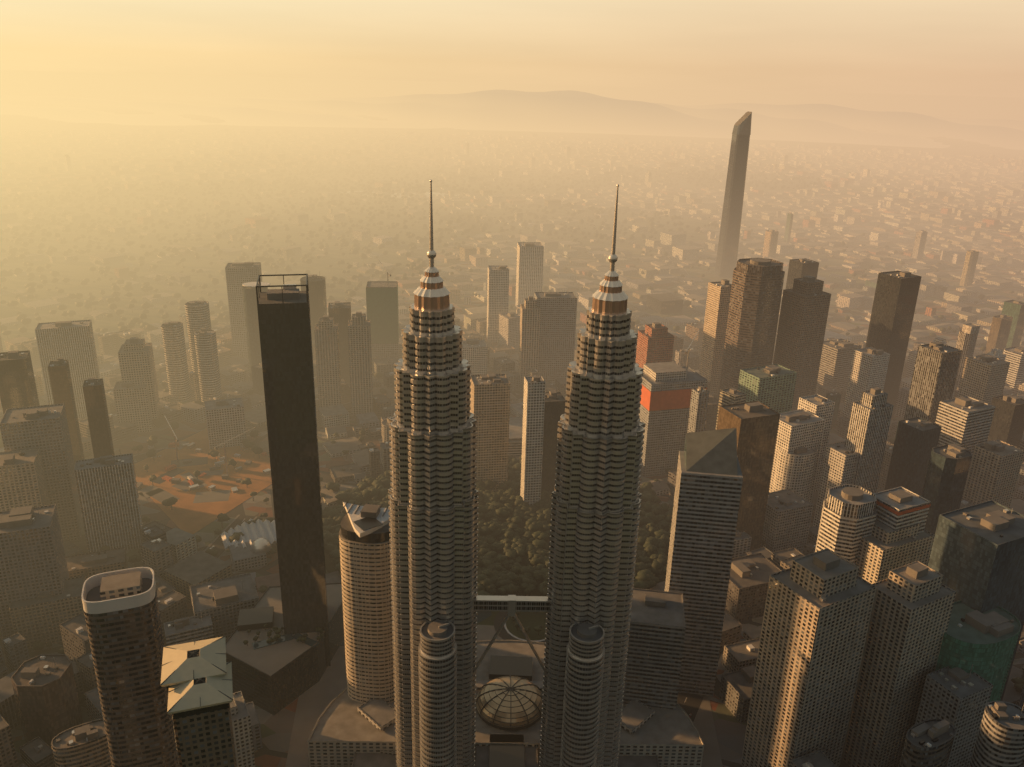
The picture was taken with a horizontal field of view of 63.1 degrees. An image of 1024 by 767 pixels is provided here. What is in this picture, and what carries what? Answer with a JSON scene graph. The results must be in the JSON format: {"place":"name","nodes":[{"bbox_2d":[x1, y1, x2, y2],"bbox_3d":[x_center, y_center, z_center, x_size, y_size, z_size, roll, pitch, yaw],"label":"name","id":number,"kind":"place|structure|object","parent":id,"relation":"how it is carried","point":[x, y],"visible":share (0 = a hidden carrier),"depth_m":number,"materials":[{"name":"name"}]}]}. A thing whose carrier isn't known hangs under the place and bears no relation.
{"place":"outdoors","nodes":[
{"label":"outdoors","id":0,"kind":"place"},
{"bbox_2d":[339,191,462,197],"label":"titiwangsa lake water","id":1,"kind":"structure","parent":0,"point":[400,195],"depth_m":3719.42,"materials":[{"name":"beige liquid"}]},
{"bbox_2d":[0,166,823,342],"bbox_3d":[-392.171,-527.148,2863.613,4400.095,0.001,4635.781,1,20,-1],"label":"buildings","id":2,"kind":"structure","parent":0,"point":[77,273],"depth_m":2782.78,"materials":[{"name":"beige concrete"}]},
{"bbox_2d":[340,611,491,645],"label":"symphony lake water","id":3,"kind":"structure","parent":0,"point":[481,615],"depth_m":832.24,"materials":[{"name":"brown liquid"}]},
{"bbox_2d":[323,475,668,625],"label":"park lawn","id":4,"kind":"structure","parent":0,"point":[330,566],"depth_m":903.96,"materials":[{"name":"green plant"}]},
{"bbox_2d":[322,455,672,634],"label":"park trees","id":5,"kind":"object","parent":4,"relation":"on","point":[529,541],"visible":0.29,"depth_m":953.52,"materials":[{"name":"green plant"}]},
{"bbox_2d":[285,625,722,766],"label":"esplanade paving","id":6,"kind":"structure","parent":0,"point":[315,700],"depth_m":705.36,"materials":[{"name":"grey concrete"}]},
{"bbox_2d":[0,225,1022,671],"bbox_3d":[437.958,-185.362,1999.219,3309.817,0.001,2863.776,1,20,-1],"label":"road kerbs","id":7,"kind":"structure","parent":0,"point":[350,409],"depth_m":1001.84,"materials":[{"name":"grey concrete"}]},
{"bbox_2d":[0,70,1023,766],"bbox_3d":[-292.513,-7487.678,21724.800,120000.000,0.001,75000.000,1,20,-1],"label":"ground","id":8,"kind":"structure","parent":0,"point":[278,728],"depth_m":5198.08,"materials":[{"name":"brown soil"}]},
{"bbox_2d":[81,567,179,766],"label":"high-rise tower","id":9,"kind":"structure","parent":8,"relation":"on","point":[123,621],"depth_m":510.60,"materials":[{"name":"concrete"}]},
{"bbox_2d":[160,636,236,766],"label":"building","id":10,"kind":"structure","parent":8,"relation":"on","point":[196,678],"depth_m":433.82,"materials":[{"name":"concrete"}]},
{"bbox_2d":[134,428,271,533],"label":"bare ground","id":11,"kind":"structure","parent":8,"relation":"on","point":[187,514],"depth_m":1095.51,"materials":[{"name":"brown soil"}]},
{"bbox_2d":[137,417,271,504],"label":"site sheds","id":12,"kind":"object","parent":8,"relation":"on","point":[191,482],"visible":0.76,"depth_m":1093.45,"materials":[{"name":"metal"}]},
{"bbox_2d":[221,518,276,571],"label":"building","id":13,"kind":"structure","parent":8,"relation":"on","point":[251,547],"depth_m":916.99,"materials":[{"name":"concrete"}]},
{"bbox_2d":[226,274,343,714],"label":"skyscraper","id":14,"kind":"structure","parent":8,"relation":"on","point":[285,669],"depth_m":699.57,"materials":[{"name":"glass"}]},
{"bbox_2d":[243,624,323,645],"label":"trees","id":15,"kind":"object","parent":14,"relation":"on","point":[277,630],"visible":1,"depth_m":727.43,"materials":[{"name":"green plant"}]},
{"bbox_2d":[339,501,396,754],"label":"crown tower","id":16,"kind":"structure","parent":8,"relation":"on","point":[365,553],"depth_m":637.00,"materials":[{"name":"concrete"}]},
{"bbox_2d":[388,180,478,766],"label":"skyscraper","id":17,"kind":"structure","parent":8,"relation":"on","point":[433,497],"depth_m":512.67,"materials":[{"name":"silver metal"}]},
{"bbox_2d":[418,619,456,766],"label":"annex tower","id":18,"kind":"structure","parent":17,"relation":"attached to","point":[437,657],"depth_m":532.14,"materials":[{"name":"grey metal"}]},
{"bbox_2d":[473,595,550,677],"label":"skybridge","id":19,"kind":"object","parent":17,"relation":"attached to","point":[512,605],"visible":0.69,"depth_m":560.02,"materials":[{"name":"silver metal"}]},
{"bbox_2d":[308,640,703,766],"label":"podium building","id":20,"kind":"structure","parent":8,"relation":"on","point":[346,728],"depth_m":645.22,"materials":[{"name":"beige concrete"}]},
{"bbox_2d":[476,675,542,730],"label":"glass dome","id":21,"kind":"structure","parent":20,"relation":"on","point":[510,703],"depth_m":653.26,"materials":[{"name":"glass"}]},
{"bbox_2d":[352,734,659,766],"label":"tower podium","id":22,"kind":"object","parent":8,"relation":"on","point":[506,755],"visible":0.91,"depth_m":625.26,"materials":[{"name":"grey concrete"}]},
{"bbox_2d":[0,242,1023,766],"bbox_3d":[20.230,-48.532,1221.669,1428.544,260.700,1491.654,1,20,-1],"label":"high-rise buildings","id":23,"kind":"structure","parent":8,"relation":"on","point":[892,624],"depth_m":919.90,"materials":[{"name":"concrete"}]},
{"bbox_2d":[0,128,1023,766],"bbox_3d":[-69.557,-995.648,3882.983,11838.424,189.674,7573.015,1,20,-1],"label":"city buildings","id":24,"kind":"structure","parent":8,"relation":"on","point":[194,566],"depth_m":2890.54,"materials":[{"name":"concrete"}]},
{"bbox_2d":[0,163,1023,766],"bbox_3d":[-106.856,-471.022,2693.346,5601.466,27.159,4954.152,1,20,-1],"label":"city trees","id":25,"kind":"object","parent":8,"relation":"on","point":[222,317],"visible":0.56,"depth_m":2737.70,"materials":[{"name":"green plant"}]},
{"bbox_2d":[508,417,522,456],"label":"skyscraper","id":26,"kind":"structure","parent":8,"relation":"on","point":[515,434],"depth_m":1174.34,"materials":[{"name":"grey concrete"}]},
{"bbox_2d":[539,184,644,766],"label":"skyscraper","id":27,"kind":"structure","parent":8,"relation":"on","point":[596,507],"depth_m":514.68,"materials":[{"name":"silver metal"}]},
{"bbox_2d":[560,621,604,766],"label":"annex tower","id":28,"kind":"structure","parent":27,"relation":"attached to","point":[584,666],"depth_m":533.99,"materials":[{"name":"grey metal"}]},
{"bbox_2d":[482,492,724,704],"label":"park paths","id":29,"kind":"structure","parent":8,"relation":"on","point":[712,698],"depth_m":730.80,"materials":[{"name":"beige concrete"}]},
{"bbox_2d":[623,428,742,709],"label":"office tower","id":30,"kind":"structure","parent":8,"relation":"on","point":[675,635],"depth_m":676.83,"materials":[{"name":"concrete"}]},
{"bbox_2d":[715,111,751,277],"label":"skyscraper","id":31,"kind":"structure","parent":8,"relation":"on","point":[727,252],"depth_m":2233.87,"materials":[{"name":"glass"}]},
{"bbox_2d":[0,90,1023,149],"bbox_3d":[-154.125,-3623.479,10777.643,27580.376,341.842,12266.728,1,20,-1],"label":"hills","id":32,"kind":"structure","parent":0,"point":[568,111],"depth_m":9605.73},
{"bbox_2d":[0,223,1023,721],"bbox_3d":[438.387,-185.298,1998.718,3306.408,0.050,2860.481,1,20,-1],"label":"arterial roads","id":33,"kind":"structure","parent":0,"point":[688,703],"depth_m":1786.62,"materials":[{"name":"grey asphalt"}]},
{"bbox_2d":[26,235,896,717],"bbox_3d":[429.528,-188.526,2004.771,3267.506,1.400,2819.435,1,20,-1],"label":"street cars","id":34,"kind":"object","parent":33,"relation":"on","point":[178,447],"visible":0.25,"depth_m":1775.09,"materials":[{"name":"paint"}]},
{"bbox_2d":[0,0,1023,96],"label":"sky","id":35,"kind":"structure","parent":0,"point":[916,47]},
{"bbox_2d":[494,611,545,642],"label":"roundabout road","id":36,"kind":"structure","parent":0,"point":[503,634],"depth_m":816.27,"materials":[{"name":"grey asphalt"}]},
{"bbox_2d":[504,623,544,641],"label":"roundabout kerb","id":37,"kind":"structure","parent":36,"relation":"on","point":[507,630],"depth_m":802.22,"materials":[{"name":"white paint"}]},
{"bbox_2d":[506,612,546,640],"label":"roundabout lawn","id":38,"kind":"structure","parent":0,"point":[532,620],"depth_m":821.75,"materials":[{"name":"green plant"}]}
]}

